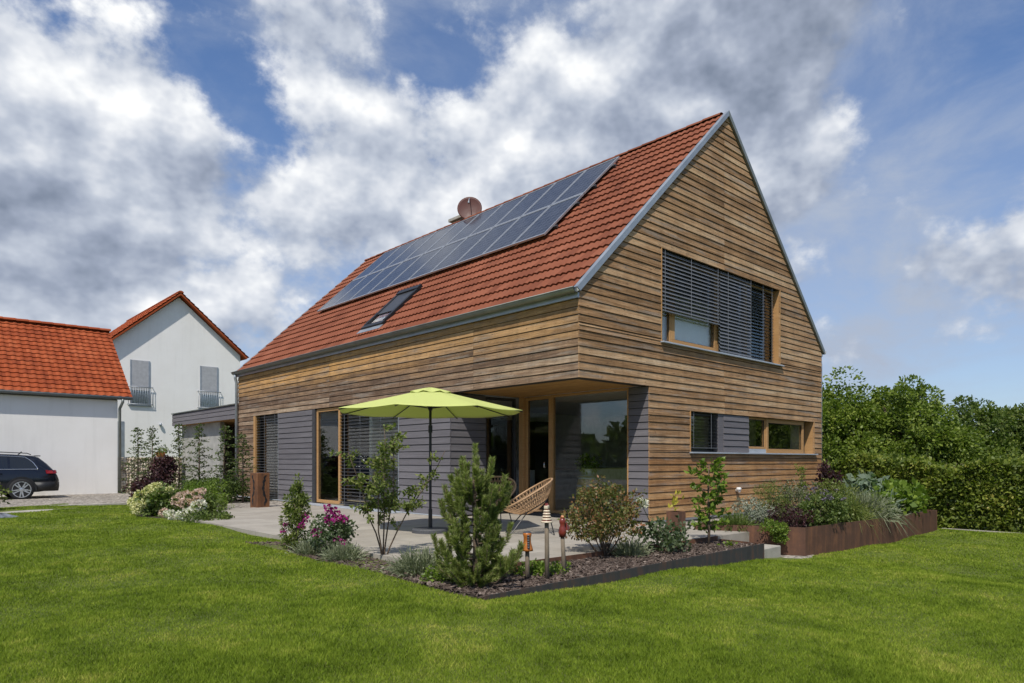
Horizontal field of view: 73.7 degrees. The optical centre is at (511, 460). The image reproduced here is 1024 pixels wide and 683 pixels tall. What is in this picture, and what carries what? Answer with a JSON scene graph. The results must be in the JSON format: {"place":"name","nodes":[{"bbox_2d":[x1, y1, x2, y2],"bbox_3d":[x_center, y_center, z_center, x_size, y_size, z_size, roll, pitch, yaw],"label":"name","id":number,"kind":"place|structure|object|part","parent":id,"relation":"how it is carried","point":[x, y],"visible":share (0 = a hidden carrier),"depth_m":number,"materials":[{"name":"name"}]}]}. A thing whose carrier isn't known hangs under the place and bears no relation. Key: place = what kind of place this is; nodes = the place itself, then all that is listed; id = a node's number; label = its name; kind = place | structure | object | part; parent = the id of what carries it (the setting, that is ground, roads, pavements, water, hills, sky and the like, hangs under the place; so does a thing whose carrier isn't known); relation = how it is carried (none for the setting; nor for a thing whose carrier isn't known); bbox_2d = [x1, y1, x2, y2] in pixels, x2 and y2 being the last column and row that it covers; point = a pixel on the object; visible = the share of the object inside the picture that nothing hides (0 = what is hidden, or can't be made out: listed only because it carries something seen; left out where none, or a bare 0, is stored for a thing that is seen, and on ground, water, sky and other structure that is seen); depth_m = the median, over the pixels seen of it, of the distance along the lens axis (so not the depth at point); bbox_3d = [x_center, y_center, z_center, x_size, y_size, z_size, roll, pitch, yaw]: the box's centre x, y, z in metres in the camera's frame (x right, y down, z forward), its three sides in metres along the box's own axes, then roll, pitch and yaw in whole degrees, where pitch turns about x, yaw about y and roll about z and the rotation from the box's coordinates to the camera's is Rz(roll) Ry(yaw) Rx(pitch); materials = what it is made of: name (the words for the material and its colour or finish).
{"place":"outdoors","nodes":[
{"label":"outdoors","id":0,"kind":"place"},
{"bbox_2d":[0,493,237,506],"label":"driveway","id":1,"kind":"structure","parent":0,"point":[77,499],"depth_m":21.22,"materials":[{"name":"grey concrete"}]},
{"bbox_2d":[0,452,58,498],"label":"parked car","id":2,"kind":"object","parent":1,"relation":"on","point":[24,476],"visible":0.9,"depth_m":21.49,"materials":[{"name":"blue paint"}]},
{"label":"side window","id":3,"kind":"part","parent":2,"relation":"part of","materials":[{"name":"black glass"}]},
{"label":"side window","id":4,"kind":"part","parent":2,"relation":"part of","materials":[{"name":"black glass"}]},
{"bbox_2d":[157,505,748,562],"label":"terrace","id":5,"kind":"structure","parent":0,"point":[260,521],"depth_m":11.24,"materials":[{"name":"concrete"}]},
{"bbox_2d":[338,387,522,533],"bbox_3d":[-1.329,-0.019,11.118,2.835,2.358,2.835,0,0,35],"label":"garden umbrella","id":6,"kind":"object","parent":5,"relation":"on","point":[430,403],"visible":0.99,"depth_m":11.10,"materials":[{"name":"fabric"}]},
{"bbox_2d":[469,476,516,528],"bbox_3d":[-0.374,0.714,11.963,0.891,0.893,0.837,0,0,18],"label":"lounge chair","id":7,"kind":"object","parent":5,"relation":"on","point":[515,485],"visible":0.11,"depth_m":12.15,"materials":[{"name":"wicker"}]},
{"bbox_2d":[504,478,554,535],"bbox_3d":[0.234,0.714,10.869,0.837,0.893,0.891,0,0,-6],"label":"lounge chair","id":8,"kind":"object","parent":5,"relation":"on","point":[535,507],"visible":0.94,"depth_m":10.72,"materials":[{"name":"wicker"}]},
{"bbox_2d":[666,490,685,531],"bbox_3d":[2.676,0.809,11.149,0.290,0.702,0.229,0,0,-43],"label":"steel planter","id":9,"kind":"object","parent":5,"relation":"on","point":[673,518],"visible":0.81,"depth_m":11.09,"materials":[{"name":"brown metal"}]},
{"bbox_2d":[0,503,1023,682],"bbox_3d":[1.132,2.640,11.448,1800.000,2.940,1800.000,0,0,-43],"label":"lawn","id":10,"kind":"structure","parent":0,"point":[363,562],"depth_m":5.65,"materials":[{"name":"plant"}]},
{"bbox_2d":[0,482,12,503],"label":"edge shrub","id":11,"kind":"object","parent":10,"relation":"on","point":[3,493],"visible":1,"depth_m":16.66,"materials":[{"name":"green plant"}]},
{"bbox_2d":[0,513,18,517],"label":"garden rock","id":12,"kind":"object","parent":10,"relation":"on","point":[3,515],"visible":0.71,"depth_m":14.34,"materials":[{"name":"grey stone"}]},
{"bbox_2d":[0,509,52,512],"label":"stepping slab","id":13,"kind":"structure","parent":10,"relation":"on","point":[23,511],"depth_m":16.30,"materials":[{"name":"concrete"}]},
{"bbox_2d":[0,316,132,496],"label":"garage","id":14,"kind":"structure","parent":10,"relation":"on","point":[64,388],"depth_m":24.68,"materials":[{"name":"white paint"}]},
{"bbox_2d":[46,502,131,505],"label":"kerb","id":15,"kind":"structure","parent":10,"relation":"on","point":[99,504],"depth_m":19.20,"materials":[{"name":"concrete"}]},
{"bbox_2d":[118,427,154,493],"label":"young tree","id":16,"kind":"object","parent":10,"relation":"on","point":[136,456],"visible":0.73,"depth_m":21.69,"materials":[{"name":"green plant"}]},
{"bbox_2d":[121,456,182,492],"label":"gabion wall","id":17,"kind":"structure","parent":10,"relation":"on","point":[125,473],"depth_m":25.68,"materials":[{"name":"stone"}]},
{"bbox_2d":[154,444,168,456],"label":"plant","id":18,"kind":"object","parent":17,"relation":"on","point":[163,452],"visible":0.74,"depth_m":26.38,"materials":[{"name":"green plant"}]},
{"bbox_2d":[138,426,166,478],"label":"young tree","id":19,"kind":"object","parent":10,"relation":"on","point":[150,438],"visible":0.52,"depth_m":21.53,"materials":[{"name":"green plant"}]},
{"bbox_2d":[110,291,248,456],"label":"white house","id":20,"kind":"structure","parent":10,"relation":"on","point":[178,351],"depth_m":36.70,"materials":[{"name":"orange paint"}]},
{"bbox_2d":[121,421,123,456],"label":"window","id":21,"kind":"structure","parent":20,"relation":"in","point":[122,422],"depth_m":35.13,"materials":[{"name":"metal"}]},
{"bbox_2d":[127,359,152,406],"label":"window","id":22,"kind":"structure","parent":20,"relation":"in","point":[139,386],"depth_m":35.67,"materials":[{"name":"glass"}]},
{"bbox_2d":[197,366,220,408],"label":"window","id":23,"kind":"structure","parent":20,"relation":"in","point":[209,394],"depth_m":38.03,"materials":[{"name":"glass"}]},
{"bbox_2d":[166,424,193,488],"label":"young tree","id":24,"kind":"object","parent":10,"relation":"on","point":[179,455],"visible":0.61,"depth_m":20.66,"materials":[{"name":"green plant"}]},
{"bbox_2d":[139,501,240,517],"bbox_3d":[-7.477,1.341,17.316,3.745,0.238,8.015,0,0,-31],"label":"shrub bed","id":25,"kind":"object","parent":10,"relation":"on","point":[146,516],"depth_m":15.04,"materials":[{"name":"grey gravel"}]},
{"bbox_2d":[122,468,173,498],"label":"purple shrub","id":26,"kind":"object","parent":25,"relation":"on","point":[145,482],"visible":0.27,"depth_m":18.98,"materials":[{"name":"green plant"}]},
{"bbox_2d":[126,481,182,516],"bbox_3d":[-7.852,0.886,15.305,1.262,0.885,1.462,0,0,-43],"label":"hydrangea","id":27,"kind":"object","parent":25,"relation":"on","point":[159,494],"visible":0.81,"depth_m":14.99,"materials":[{"name":"green plant"}]},
{"bbox_2d":[148,454,180,486],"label":"purple shrub","id":28,"kind":"object","parent":25,"relation":"on","point":[163,466],"visible":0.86,"depth_m":19.47,"materials":[{"name":"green plant"}]},
{"bbox_2d":[158,487,226,520],"bbox_3d":[-6.614,0.921,14.294,1.197,0.751,1.452,0,0,-43],"label":"hydrangea","id":29,"kind":"object","parent":25,"relation":"on","point":[186,501],"visible":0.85,"depth_m":14.02,"materials":[{"name":"white plant"}]},
{"bbox_2d":[178,423,220,495],"bbox_3d":[-9.197,0.079,20.155,1.089,2.424,1.096,0,0,15],"label":"young tree","id":30,"kind":"object","parent":25,"relation":"on","point":[199,443],"visible":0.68,"depth_m":20.09,"materials":[{"name":"green plant"}]},
{"bbox_2d":[179,477,233,509],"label":"green shrub","id":31,"kind":"object","parent":25,"relation":"on","point":[205,486],"visible":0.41,"depth_m":16.31,"materials":[{"name":"green plant"}]},
{"bbox_2d":[180,509,234,522],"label":"perennial","id":32,"kind":"object","parent":25,"relation":"on","point":[223,514],"visible":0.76,"depth_m":13.47,"materials":[{"name":"green plant"}]},
{"bbox_2d":[184,474,249,503],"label":"hedge shrub","id":33,"kind":"object","parent":25,"relation":"on","point":[231,486],"visible":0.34,"depth_m":19.25,"materials":[{"name":"green plant"}]},
{"bbox_2d":[208,424,245,497],"bbox_3d":[-8.168,0.115,19.486,1.043,2.353,0.942,0,0,-43],"label":"young tree","id":34,"kind":"object","parent":25,"relation":"on","point":[223,471],"visible":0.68,"depth_m":19.45,"materials":[{"name":"green plant"}]},
{"bbox_2d":[222,432,258,502],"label":"young tree","id":35,"kind":"object","parent":25,"relation":"on","point":[241,455],"visible":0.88,"depth_m":19.17,"materials":[{"name":"green plant"}]},
{"bbox_2d":[172,403,248,501],"bbox_3d":[-9.159,-0.220,26.955,6.030,3.360,6.780,0,0,-43],"label":"carport","id":36,"kind":"object","parent":10,"relation":"on","point":[214,419],"visible":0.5,"depth_m":25.44,"materials":[{"name":"metal"}]},
{"bbox_2d":[225,501,289,508],"bbox_3d":[-7.594,1.266,17.890,4.028,0.188,2.690,0,0,-43],"label":"gravel strip","id":37,"kind":"object","parent":10,"relation":"on","point":[247,504],"visible":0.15,"depth_m":18.40,"materials":[{"name":"beige gravel"}]},
{"bbox_2d":[250,473,269,507],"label":"rusty column","id":38,"kind":"structure","parent":37,"relation":"on","point":[259,490],"depth_m":17.10,"materials":[{"name":"metal"}]},
{"bbox_2d":[329,422,444,554],"bbox_3d":[-1.494,0.408,8.287,1.167,1.771,0.981,0,0,-43],"label":"apple sapling","id":39,"kind":"object","parent":10,"relation":"on","point":[374,489],"visible":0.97,"depth_m":8.34,"materials":[{"name":"green plant"}]},
{"bbox_2d":[244,540,756,598],"bbox_3d":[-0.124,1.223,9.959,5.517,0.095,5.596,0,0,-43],"label":"bark mulch","id":40,"kind":"object","parent":10,"relation":"on","point":[595,565],"visible":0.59,"depth_m":7.82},
{"bbox_2d":[278,473,314,548],"bbox_3d":[-2.982,0.709,9.456,0.496,1.117,0.536,0,0,-43],"label":"juniper shrub","id":41,"kind":"object","parent":40,"relation":"on","point":[299,502],"visible":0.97,"depth_m":9.40,"materials":[{"name":"green plant"}]},
{"bbox_2d":[285,537,328,555],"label":"lavender","id":42,"kind":"object","parent":40,"relation":"on","point":[305,548],"visible":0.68,"depth_m":8.88,"materials":[{"name":"green plant"}]},
{"bbox_2d":[299,503,358,553],"bbox_3d":[-2.360,0.905,8.818,0.723,0.727,0.806,0,0,-43],"label":"rose bush","id":43,"kind":"object","parent":40,"relation":"on","point":[345,532],"visible":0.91,"depth_m":8.67,"materials":[{"name":"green plant"}]},
{"bbox_2d":[314,540,372,563],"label":"lavender","id":44,"kind":"object","parent":40,"relation":"on","point":[340,552],"visible":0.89,"depth_m":8.32,"materials":[{"name":"green plant"}]},
{"bbox_2d":[382,542,450,578],"bbox_3d":[-0.996,1.211,7.449,1.087,0.662,1.117,0,0,-43],"label":"lavender","id":45,"kind":"object","parent":40,"relation":"on","point":[414,563],"visible":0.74,"depth_m":7.30,"materials":[{"name":"green plant"}]},
{"bbox_2d":[419,564,448,584],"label":"strawberry plant","id":46,"kind":"object","parent":40,"relation":"on","point":[434,574],"visible":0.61,"depth_m":6.87,"materials":[{"name":"green plant"}]},
{"bbox_2d":[430,443,524,587],"bbox_3d":[-0.310,0.546,6.756,0.928,1.490,1.117,0,0,-43],"label":"pine tree","id":47,"kind":"object","parent":40,"relation":"on","point":[488,562],"visible":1,"depth_m":6.64,"materials":[{"name":"green plant"}]},
{"bbox_2d":[523,531,532,577],"bbox_3d":[0.159,1.005,7.113,0.121,0.560,0.124,0,0,24],"label":"garden stake","id":48,"kind":"object","parent":40,"relation":"on","point":[527,548],"visible":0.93,"depth_m":7.09,"materials":[{"name":"orange ceramic"}]},
{"bbox_2d":[511,558,570,576],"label":"ground cover","id":49,"kind":"object","parent":40,"relation":"on","point":[539,568],"visible":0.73,"depth_m":7.36,"materials":[{"name":"green plant"}]},
{"bbox_2d":[541,503,552,578],"bbox_3d":[0.358,0.858,7.046,0.128,0.855,0.128,0,0,24],"label":"garden stake","id":50,"kind":"object","parent":40,"relation":"on","point":[546,519],"visible":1,"depth_m":7.03,"materials":[{"name":"beige ceramic"}]},
{"bbox_2d":[558,515,569,573],"bbox_3d":[0.565,0.938,7.459,0.093,0.696,0.154,0,0,24],"label":"garden stake","id":51,"kind":"object","parent":40,"relation":"on","point":[564,527],"visible":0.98,"depth_m":7.41,"materials":[{"name":"red ceramic"}]},
{"bbox_2d":[557,474,647,556],"bbox_3d":[1.184,0.714,8.739,1.158,1.106,1.153,0,0,-43],"label":"copper shrub","id":52,"kind":"object","parent":40,"relation":"on","point":[600,524],"visible":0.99,"depth_m":8.55,"materials":[{"name":"green plant"}]},
{"bbox_2d":[606,535,654,557],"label":"lavender","id":53,"kind":"object","parent":40,"relation":"on","point":[625,548],"visible":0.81,"depth_m":8.74,"materials":[{"name":"green plant"}]},
{"bbox_2d":[631,497,691,552],"bbox_3d":[2.019,0.881,9.184,0.830,0.834,0.816,0,0,5],"label":"rose bush","id":54,"kind":"object","parent":40,"relation":"on","point":[676,538],"visible":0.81,"depth_m":9.06,"materials":[{"name":"green plant"}]},
{"bbox_2d":[683,456,731,543],"bbox_3d":[2.885,0.612,9.923,0.624,1.358,0.657,0,0,-43],"label":"fruit tree","id":55,"kind":"object","parent":40,"relation":"on","point":[710,508],"visible":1,"depth_m":9.88,"materials":[{"name":"green plant"}]},
{"bbox_2d":[717,540,737,545],"bbox_3d":[3.134,1.199,9.807,0.389,0.142,0.272,0,0,-43],"label":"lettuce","id":56,"kind":"object","parent":40,"relation":"on","point":[728,543],"visible":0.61,"depth_m":9.74,"materials":[{"name":"green plant"}]},
{"bbox_2d":[231,110,825,523],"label":"timber house","id":57,"kind":"structure","parent":10,"relation":"on","point":[639,318],"depth_m":15.10,"materials":[{"name":"wood"}]},
{"bbox_2d":[260,415,277,498],"bbox_3d":[-7.331,-0.130,20.845,0.070,2.520,1.630,0,0,-43],"label":"window","id":58,"kind":"structure","parent":57,"relation":"in","point":[274,416],"depth_m":21.37,"materials":[{"name":"wood"}]},
{"bbox_2d":[317,407,341,503],"bbox_3d":[-4.822,-0.140,18.003,0.070,2.500,1.270,0,0,-43],"label":"door","id":59,"kind":"structure","parent":57,"relation":"in","point":[319,411],"depth_m":17.83,"materials":[{"name":"brown wood"}]},
{"bbox_2d":[343,413,387,504],"bbox_3d":[-3.387,-0.140,16.586,0.070,2.500,2.740,0,0,-43],"label":"window","id":60,"kind":"structure","parent":57,"relation":"in","point":[343,413],"depth_m":17.54,"materials":[{"name":"wood"}]},
{"bbox_2d":[485,396,515,512],"bbox_3d":[-0.273,-0.130,15.115,0.920,2.540,0.070,0,0,-43],"label":"window","id":61,"kind":"structure","parent":57,"relation":"in","point":[487,398],"depth_m":15.38,"materials":[{"name":"wood"}]},
{"bbox_2d":[526,395,550,512],"bbox_3d":[0.556,-0.140,14.983,0.181,2.560,0.790,0,0,-43],"label":"door","id":62,"kind":"structure","parent":57,"relation":"in","point":[548,397],"depth_m":15.24,"materials":[{"name":"brown wood"}]},
{"bbox_2d":[551,387,628,515],"bbox_3d":[1.577,-0.140,13.971,0.100,2.560,2.077,0,0,-43],"label":"window","id":63,"kind":"structure","parent":57,"relation":"in","point":[553,510],"depth_m":14.67,"materials":[{"name":"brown wood"}]},
{"bbox_2d":[662,254,670,341],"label":"window","id":64,"kind":"structure","parent":57,"relation":"in","point":[668,314],"depth_m":13.48,"materials":[{"name":"brown wood"}]},
{"bbox_2d":[671,257,716,350],"bbox_3d":[3.759,-3.167,14.120,1.715,1.745,0.070,0,0,-43],"label":"window","id":65,"kind":"structure","parent":57,"relation":"in","point":[713,347],"depth_m":14.20,"materials":[{"name":"brown wood"}]},
{"bbox_2d":[691,412,711,451],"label":"window","id":66,"kind":"structure","parent":57,"relation":"in","point":[699,414],"depth_m":14.49,"materials":[{"name":"black glass"}]},
{"bbox_2d":[716,272,745,356],"bbox_3d":[4.837,-3.187,15.145,1.240,1.785,0.070,0,0,-43],"label":"window","id":67,"kind":"structure","parent":57,"relation":"in","point":[716,272],"depth_m":15.47,"materials":[{"name":"brown wood"}]},
{"bbox_2d":[749,417,765,448],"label":"window","id":68,"kind":"structure","parent":57,"relation":"in","point":[763,420],"depth_m":16.03,"materials":[{"name":"brown wood"}]},
{"bbox_2d":[746,283,772,362],"bbox_3d":[5.780,-3.187,16.018,1.330,1.785,0.070,0,0,-43],"label":"window","id":69,"kind":"structure","parent":57,"relation":"in","point":[771,349],"depth_m":16.41,"materials":[{"name":"brown wood"}]},
{"bbox_2d":[766,418,803,453],"bbox_3d":[6.682,-0.595,16.744,1.980,0.819,0.070,0,0,-43],"label":"window","id":70,"kind":"structure","parent":57,"relation":"in","point":[773,421],"depth_m":16.83,"materials":[{"name":"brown wood"}]},
{"bbox_2d":[484,536,763,599],"bbox_3d":[1.421,1.454,8.296,5.520,0.612,1.082,0,0,-43],"label":"bed edging","id":71,"kind":"object","parent":10,"relation":"on","point":[737,555],"visible":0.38,"depth_m":8.16,"materials":[{"name":"metal"}]},
{"bbox_2d":[781,555,813,557],"bbox_3d":[4.075,1.586,10.691,1.610,0.148,0.830,0,0,-43],"label":"gravel patch","id":72,"kind":"object","parent":10,"relation":"on","point":[793,556],"visible":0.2,"depth_m":10.81,"materials":[{"name":"grey gravel"}]},
{"bbox_2d":[764,544,780,557],"bbox_3d":[3.728,1.495,10.595,0.950,0.330,0.540,0,0,-43],"label":"concrete step","id":73,"kind":"object","parent":72,"relation":"on","point":[772,551],"visible":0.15,"depth_m":10.58,"materials":[{"name":"grey concrete"}]},
{"bbox_2d":[694,509,936,555],"bbox_3d":[6.301,1.413,13.557,7.450,0.714,1.931,0,0,-43],"label":"corten planter","id":74,"kind":"object","parent":10,"relation":"on","point":[813,540],"visible":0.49,"depth_m":11.78,"materials":[{"name":"metal"}]},
{"bbox_2d":[712,508,760,535],"bbox_3d":[3.724,1.065,11.492,1.020,0.571,0.984,0,0,-43],"label":"rosemary","id":75,"kind":"object","parent":74,"relation":"on","point":[737,520],"visible":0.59,"depth_m":11.36,"materials":[{"name":"green plant"}]},
{"bbox_2d":[731,494,774,523],"bbox_3d":[4.224,0.873,12.114,0.691,0.569,0.728,0,0,-9],"label":"santolina","id":76,"kind":"object","parent":74,"relation":"on","point":[752,515],"visible":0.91,"depth_m":12.04,"materials":[{"name":"plant"}]},
{"bbox_2d":[752,478,795,516],"bbox_3d":[4.716,0.728,12.396,0.705,0.858,0.844,0,0,-43],"label":"fennel","id":77,"kind":"object","parent":74,"relation":"on","point":[770,496],"visible":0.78,"depth_m":12.37,"materials":[{"name":"green plant"}]},
{"bbox_2d":[757,517,790,534],"bbox_3d":[4.233,1.069,11.019,0.656,0.342,0.521,0,0,-43],"label":"creeping thyme","id":78,"kind":"object","parent":74,"relation":"on","point":[769,524],"visible":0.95,"depth_m":10.93,"materials":[{"name":"green plant"}]},
{"bbox_2d":[769,520,789,544],"bbox_3d":[4.274,1.143,10.920,0.298,0.412,0.340,0,0,-43],"label":"trailing thyme","id":79,"kind":"object","parent":74,"relation":"on","point":[782,536],"visible":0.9,"depth_m":10.87,"materials":[{"name":"green plant"}]},
{"bbox_2d":[767,502,815,526],"bbox_3d":[4.732,0.921,11.643,0.822,0.490,0.686,0,0,-43],"label":"purple sage","id":80,"kind":"object","parent":74,"relation":"on","point":[797,516],"visible":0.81,"depth_m":11.51,"materials":[{"name":"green plant"}]},
{"bbox_2d":[766,478,820,523],"bbox_3d":[5.265,0.754,12.781,1.653,0.864,0.992,0,0,-43],"label":"sage","id":81,"kind":"object","parent":74,"relation":"on","point":[796,495],"visible":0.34,"depth_m":12.59,"materials":[{"name":"green plant"}]},
{"bbox_2d":[794,464,806,504],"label":"upright herb","id":82,"kind":"object","parent":74,"relation":"on","point":[802,476],"visible":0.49,"depth_m":14.03,"materials":[{"name":"green plant"}]},
{"bbox_2d":[794,486,854,526],"bbox_3d":[5.414,0.802,11.879,0.895,0.728,1.440,0,0,36],"label":"oregano","id":83,"kind":"object","parent":74,"relation":"on","point":[840,511],"visible":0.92,"depth_m":11.77,"materials":[{"name":"green plant"}]},
{"bbox_2d":[814,458,843,492],"bbox_3d":[6.805,0.542,14.671,0.660,1.225,0.668,0,0,-43],"label":"purple basil","id":84,"kind":"object","parent":74,"relation":"on","point":[824,470],"visible":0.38,"depth_m":14.61,"materials":[{"name":"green plant"}]},
{"bbox_2d":[808,478,865,512],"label":"curry plant","id":85,"kind":"object","parent":74,"relation":"on","point":[831,488],"visible":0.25,"depth_m":13.69,"materials":[{"name":"green plant"}]},
{"bbox_2d":[819,490,885,545],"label":"ornamental grass","id":86,"kind":"object","parent":74,"relation":"on","point":[859,514],"depth_m":12.57,"materials":[{"name":"green plant"}]},
{"bbox_2d":[842,470,889,495],"bbox_3d":[7.900,0.672,15.339,1.195,0.996,1.127,0,0,-8],"label":"kale","id":87,"kind":"object","parent":74,"relation":"on","point":[866,481],"visible":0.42,"depth_m":15.13,"materials":[{"name":"green plant"}]},
{"bbox_2d":[867,487,895,511],"bbox_3d":[7.481,0.865,13.977,0.659,0.643,0.709,0,0,16],"label":"lettuce row","id":88,"kind":"object","parent":74,"relation":"on","point":[884,493],"visible":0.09,"depth_m":13.85,"materials":[{"name":"green plant"}]},
{"bbox_2d":[845,487,922,535],"bbox_3d":[6.967,1.148,13.373,1.958,1.369,1.807,0,0,-43],"label":"catmint","id":89,"kind":"object","parent":74,"relation":"on","point":[889,513],"visible":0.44,"depth_m":13.17,"materials":[{"name":"green plant"}]},
{"bbox_2d":[862,486,906,512],"bbox_3d":[7.659,0.795,14.250,0.980,0.701,0.962,0,0,34],"label":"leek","id":90,"kind":"object","parent":74,"relation":"on","point":[898,502],"visible":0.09,"depth_m":14.30,"materials":[{"name":"green plant"}]},
{"bbox_2d":[867,477,935,516],"bbox_3d":[8.485,0.803,15.031,2.364,0.910,1.488,0,0,-43],"label":"squash plant","id":91,"kind":"object","parent":74,"relation":"on","point":[913,495],"visible":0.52,"depth_m":14.57,"materials":[{"name":"green plant"}]},
{"bbox_2d":[822,366,915,461],"bbox_3d":[12.707,-0.863,27.883,5.710,5.883,6.290,0,0,-43],"label":"broadleaf tree","id":92,"kind":"object","parent":10,"relation":"on","point":[834,425],"visible":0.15,"depth_m":26.38,"materials":[{"name":"green plant"}]},
{"bbox_2d":[822,374,982,465],"bbox_3d":[15.121,-0.685,27.723,6.414,5.605,6.224,0,0,9],"label":"broadleaf tree","id":93,"kind":"object","parent":10,"relation":"on","point":[888,407],"visible":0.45,"depth_m":25.73,"materials":[{"name":"green plant"}]},
{"bbox_2d":[854,451,974,507],"bbox_3d":[13.457,1.137,23.585,5.058,2.984,4.619,0,0,-43],"label":"broadleaf tree","id":94,"kind":"object","parent":10,"relation":"on","point":[895,455],"visible":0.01,"depth_m":23.63,"materials":[{"name":"green plant"}]},
{"bbox_2d":[822,449,1023,532],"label":"beech hedge","id":95,"kind":"object","parent":10,"relation":"on","point":[948,479],"visible":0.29,"depth_m":16.29,"materials":[{"name":"green plant"}]},
{"bbox_2d":[906,422,1023,466],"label":"broadleaf tree","id":96,"kind":"object","parent":10,"relation":"on","point":[969,439],"visible":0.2,"depth_m":25.74,"materials":[{"name":"green plant"}]},
{"bbox_2d":[944,528,1019,533],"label":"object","id":97,"kind":"structure","parent":10,"relation":"on","point":[977,530],"depth_m":15.87,"materials":[{"name":"metal"}]},
{"bbox_2d":[947,446,1023,512],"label":"broadleaf tree","id":98,"kind":"object","parent":10,"relation":"on","point":[1011,454],"visible":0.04,"depth_m":22.13,"materials":[{"name":"green plant"}]},
{"bbox_2d":[949,394,1023,462],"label":"broadleaf tree","id":99,"kind":"object","parent":10,"relation":"on","point":[997,420],"visible":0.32,"depth_m":27.05,"materials":[{"name":"green plant"}]},
{"bbox_2d":[0,0,1023,431],"label":"sky","id":100,"kind":"structure","parent":0,"point":[242,158],"materials":[{"name":"blue"}]},
{"bbox_2d":[576,475,606,512],"bbox_3d":[1.657,0.719,14.443,0.690,0.850,0.690,0,0,-43],"label":"barrel table","id":101,"kind":"object","parent":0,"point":[587,480],"visible":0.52,"depth_m":14.20,"materials":[{"name":"grey wood"}]},
{"bbox_2d":[574,453,601,474],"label":"potted plant","id":102,"kind":"object","parent":101,"relation":"on","point":[588,468],"visible":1,"depth_m":14.40,"materials":[{"name":"green plant"}]},
{"bbox_2d":[686,513,777,525],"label":"gravel path","id":103,"kind":"structure","parent":0,"point":[717,519],"depth_m":13.83,"materials":[{"name":"grey gravel"}]}
]}

